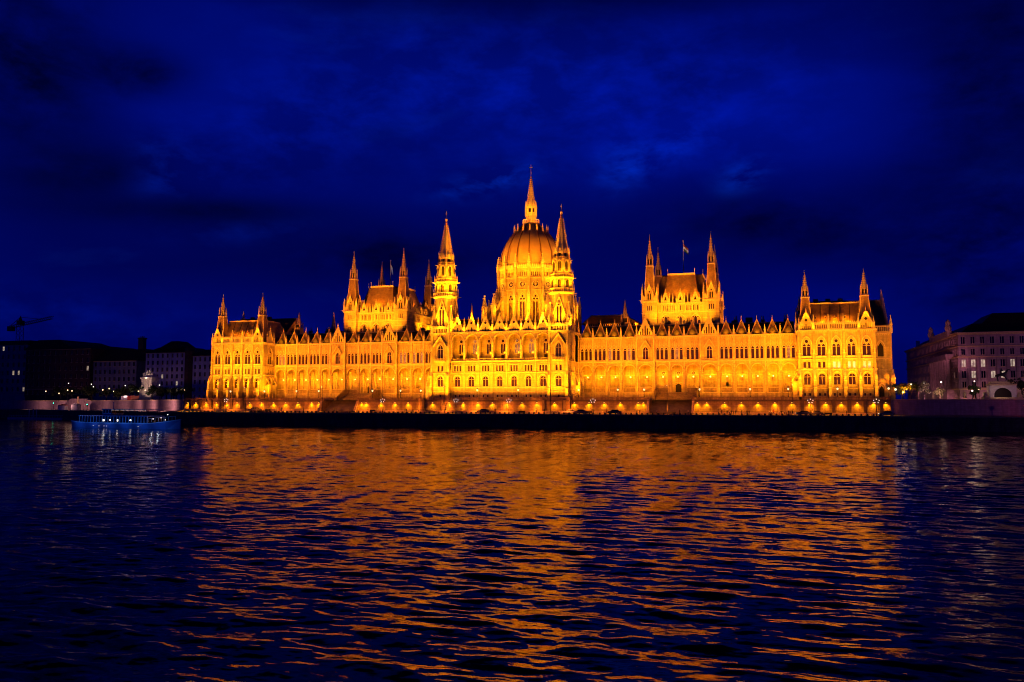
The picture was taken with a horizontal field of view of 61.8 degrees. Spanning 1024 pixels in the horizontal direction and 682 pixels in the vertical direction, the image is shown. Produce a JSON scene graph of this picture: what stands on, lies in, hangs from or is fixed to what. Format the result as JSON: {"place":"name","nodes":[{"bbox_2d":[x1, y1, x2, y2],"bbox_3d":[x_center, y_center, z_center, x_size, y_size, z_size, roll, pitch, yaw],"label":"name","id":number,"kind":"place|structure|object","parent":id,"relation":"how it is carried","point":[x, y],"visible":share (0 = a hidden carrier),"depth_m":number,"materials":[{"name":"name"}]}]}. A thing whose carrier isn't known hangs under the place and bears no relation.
{"place":"outdoors","nodes":[
{"label":"outdoors","id":0,"kind":"place"},
{"bbox_2d":[0,340,36,400],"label":"apartment building","id":1,"kind":"structure","parent":0,"point":[12,367],"depth_m":526.59,"materials":[{"name":"blue paint"}]},
{"bbox_2d":[24,340,133,400],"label":"apartment building","id":2,"kind":"structure","parent":0,"point":[51,365],"depth_m":515.48,"materials":[{"name":"brown brick"}]},
{"bbox_2d":[92,336,151,399],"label":"apartment building","id":3,"kind":"structure","parent":0,"point":[114,369],"depth_m":506.05,"materials":[{"name":"grey paint"}]},
{"bbox_2d":[145,341,204,399],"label":"apartment building","id":4,"kind":"structure","parent":0,"point":[165,363],"depth_m":493.02,"materials":[{"name":"paint"}]},
{"bbox_2d":[184,345,210,397],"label":"apartment building","id":5,"kind":"structure","parent":0,"point":[197,370],"depth_m":487.16,"materials":[{"name":"paint"}]},
{"bbox_2d":[0,418,1023,681],"bbox_3d":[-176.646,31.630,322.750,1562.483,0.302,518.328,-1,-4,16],"label":"water","id":6,"kind":"structure","parent":0,"point":[364,554],"depth_m":46.55,"materials":[{"name":"blue liquid"}]},
{"bbox_2d":[7,409,61,419],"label":"landing stage","id":7,"kind":"object","parent":6,"relation":"on","point":[36,417],"visible":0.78,"depth_m":433.19,"materials":[{"name":"blue paint"}]},
{"bbox_2d":[71,401,181,428],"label":"passenger boat","id":8,"kind":"object","parent":6,"relation":"on","point":[113,418],"visible":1,"depth_m":277.23,"materials":[{"name":"blue paint"}]},
{"bbox_2d":[0,409,1023,431],"bbox_3d":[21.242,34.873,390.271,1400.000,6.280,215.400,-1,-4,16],"label":"embankment wall","id":9,"kind":"structure","parent":6,"relation":"in","point":[897,423],"depth_m":280.46,"materials":[{"name":"stone"}]},
{"bbox_2d":[0,0,1023,398],"label":"sky","id":10,"kind":"structure","parent":0,"point":[160,160],"materials":[{"name":"blue"}]},
{"bbox_2d":[4,409,1023,416],"bbox_3d":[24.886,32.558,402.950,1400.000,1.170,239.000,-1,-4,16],"label":"quay road","id":11,"kind":"structure","parent":0,"point":[571,413],"depth_m":283.11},
{"bbox_2d":[58,404,67,409],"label":"kiosk","id":12,"kind":"object","parent":11,"relation":"on","point":[63,407],"visible":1,"depth_m":434.28,"materials":[{"name":"white fabric"}]},
{"bbox_2d":[71,403,80,409],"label":"kiosk","id":13,"kind":"object","parent":11,"relation":"on","point":[75,406],"visible":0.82,"depth_m":424.93,"materials":[{"name":"white fabric"}]},
{"bbox_2d":[0,397,184,411],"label":"bank wall","id":14,"kind":"structure","parent":11,"relation":"on","point":[169,405],"depth_m":420.17,"materials":[{"name":"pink stone"}]},
{"bbox_2d":[248,407,258,410],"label":"parked car","id":15,"kind":"object","parent":11,"relation":"on","point":[253,409],"visible":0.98,"depth_m":322.92,"materials":[{"name":"grey paint"}]},
{"bbox_2d":[317,390,380,411],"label":"staircase","id":16,"kind":"structure","parent":11,"relation":"on","point":[347,400],"depth_m":322.69,"materials":[{"name":"stone"}]},
{"bbox_2d":[477,409,488,412],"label":"parked car","id":17,"kind":"object","parent":11,"relation":"on","point":[483,410],"visible":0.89,"depth_m":294.67,"materials":[{"name":"grey paint"}]},
{"bbox_2d":[184,396,890,414],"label":"retaining wall","id":18,"kind":"structure","parent":11,"relation":"on","point":[853,406],"depth_m":290.17,"materials":[{"name":"stone"}]},
{"bbox_2d":[564,409,574,413],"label":"parked car","id":19,"kind":"object","parent":11,"relation":"on","point":[570,411],"visible":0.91,"depth_m":285.33,"materials":[{"name":"grey paint"}]},
{"bbox_2d":[574,409,586,413],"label":"parked car","id":20,"kind":"object","parent":11,"relation":"on","point":[581,411],"visible":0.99,"depth_m":284.19,"materials":[{"name":"grey paint"}]},
{"bbox_2d":[607,410,621,413],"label":"parked car","id":21,"kind":"object","parent":11,"relation":"on","point":[615,411],"visible":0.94,"depth_m":280.69,"materials":[{"name":"black paint"}]},
{"bbox_2d":[646,388,697,413],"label":"staircase","id":22,"kind":"structure","parent":11,"relation":"on","point":[660,402],"depth_m":288.18,"materials":[{"name":"stone"}]},
{"bbox_2d":[796,411,808,414],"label":"parked car","id":23,"kind":"object","parent":11,"relation":"on","point":[803,412],"visible":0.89,"depth_m":262.68,"materials":[{"name":"black paint"}]},
{"bbox_2d":[808,411,822,415],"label":"parked car","id":24,"kind":"object","parent":11,"relation":"on","point":[816,413],"visible":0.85,"depth_m":261.53,"materials":[{"name":"grey paint"}]},
{"bbox_2d":[878,411,894,415],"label":"parked car","id":25,"kind":"object","parent":11,"relation":"on","point":[890,413],"visible":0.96,"depth_m":255.44,"materials":[{"name":"brown paint"}]},
{"bbox_2d":[891,399,1023,415],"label":"bank wall","id":26,"kind":"structure","parent":11,"relation":"on","point":[1012,407],"depth_m":258.66,"materials":[{"name":"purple stone"}]},
{"label":"ground","id":27,"kind":"structure","parent":0,"visible":0},
{"bbox_2d":[7,316,53,340],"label":"tower crane","id":28,"kind":"object","parent":27,"relation":"on","point":[20,322],"visible":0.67,"depth_m":626.52,"materials":[{"name":"black metal"}]},
{"bbox_2d":[51,386,72,399],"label":"tree","id":29,"kind":"object","parent":27,"relation":"on","point":[58,390],"visible":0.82,"depth_m":463.07,"materials":[{"name":"green plant"}]},
{"bbox_2d":[63,387,83,398],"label":"tree","id":30,"kind":"object","parent":27,"relation":"on","point":[70,392],"visible":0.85,"depth_m":453.74,"materials":[{"name":"green plant"}]},
{"bbox_2d":[81,385,98,398],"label":"tree","id":31,"kind":"object","parent":27,"relation":"on","point":[83,388],"visible":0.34,"depth_m":441.96,"materials":[{"name":"green plant"}]},
{"bbox_2d":[84,387,99,400],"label":"tree","id":32,"kind":"object","parent":27,"relation":"on","point":[91,392],"visible":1,"depth_m":422.49,"materials":[{"name":"green plant"}]},
{"bbox_2d":[99,388,115,399],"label":"tree","id":33,"kind":"object","parent":27,"relation":"on","point":[106,392],"visible":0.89,"depth_m":423.41,"materials":[{"name":"green plant"}]},
{"bbox_2d":[116,386,126,395],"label":"tree","id":34,"kind":"object","parent":27,"relation":"on","point":[122,390],"visible":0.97,"depth_m":407.43,"materials":[{"name":"green plant"}]},
{"bbox_2d":[124,383,143,395],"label":"tree","id":35,"kind":"object","parent":27,"relation":"on","point":[131,388],"visible":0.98,"depth_m":405.14,"materials":[{"name":"green plant"}]},
{"bbox_2d":[131,396,138,399],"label":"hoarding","id":36,"kind":"object","parent":27,"relation":"on","point":[134,397],"visible":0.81,"depth_m":392.03,"materials":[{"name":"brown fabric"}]},
{"bbox_2d":[139,368,162,399],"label":"monument","id":37,"kind":"object","parent":27,"relation":"on","point":[149,379],"visible":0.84,"depth_m":406.21,"materials":[{"name":"stone"}]},
{"bbox_2d":[146,385,162,399],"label":"tree","id":38,"kind":"object","parent":27,"relation":"on","point":[152,389],"visible":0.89,"depth_m":399.40,"materials":[{"name":"green plant"}]},
{"bbox_2d":[159,387,171,399],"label":"tree","id":39,"kind":"object","parent":27,"relation":"on","point":[162,391],"visible":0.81,"depth_m":390.62,"materials":[{"name":"green plant"}]},
{"bbox_2d":[167,386,179,399],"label":"tree","id":40,"kind":"object","parent":27,"relation":"on","point":[173,390],"visible":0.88,"depth_m":386.60,"materials":[{"name":"green plant"}]},
{"bbox_2d":[174,386,194,399],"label":"tree","id":41,"kind":"object","parent":27,"relation":"on","point":[180,390],"visible":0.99,"depth_m":383.36,"materials":[{"name":"green plant"}]},
{"bbox_2d":[206,167,895,399],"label":"parliament building","id":42,"kind":"structure","parent":27,"relation":"on","point":[525,335],"depth_m":310.42,"materials":[{"name":"stone"}]},
{"bbox_2d":[390,260,392,284],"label":"flagpole with flag","id":43,"kind":"object","parent":42,"relation":"on","point":[391,268],"visible":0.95,"depth_m":364.09,"materials":[{"name":"fabric"}]},
{"bbox_2d":[682,240,688,272],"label":"flagpole with flag","id":44,"kind":"object","parent":42,"relation":"on","point":[685,248],"visible":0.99,"depth_m":329.88,"materials":[{"name":"fabric"}]},
{"bbox_2d":[892,383,907,398],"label":"tree","id":45,"kind":"object","parent":27,"relation":"on","point":[899,388],"visible":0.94,"depth_m":278.30,"materials":[{"name":"green plant"}]},
{"bbox_2d":[902,381,930,398],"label":"tree","id":46,"kind":"object","parent":27,"relation":"on","point":[918,388],"visible":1,"depth_m":274.19,"materials":[{"name":"green plant"}]},
{"bbox_2d":[933,387,945,398],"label":"tree","id":47,"kind":"object","parent":27,"relation":"on","point":[940,391],"visible":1,"depth_m":271.25,"materials":[{"name":"green plant"}]},
{"bbox_2d":[904,312,1023,398],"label":"ministry building","id":48,"kind":"structure","parent":27,"relation":"on","point":[981,352],"depth_m":289.55,"materials":[{"name":"purple stone"}]},
{"bbox_2d":[967,385,980,398],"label":"tree","id":49,"kind":"object","parent":27,"relation":"on","point":[975,390],"visible":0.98,"depth_m":267.57,"materials":[{"name":"green plant"}]},
{"bbox_2d":[981,368,1022,398],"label":"equestrian statue","id":50,"kind":"object","parent":27,"relation":"on","point":[1002,390],"visible":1,"depth_m":262.08,"materials":[{"name":"stone"}]},
{"bbox_2d":[1007,377,1023,396],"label":"tree","id":51,"kind":"object","parent":27,"relation":"on","point":[1020,383],"visible":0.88,"depth_m":262.56,"materials":[{"name":"green plant"}]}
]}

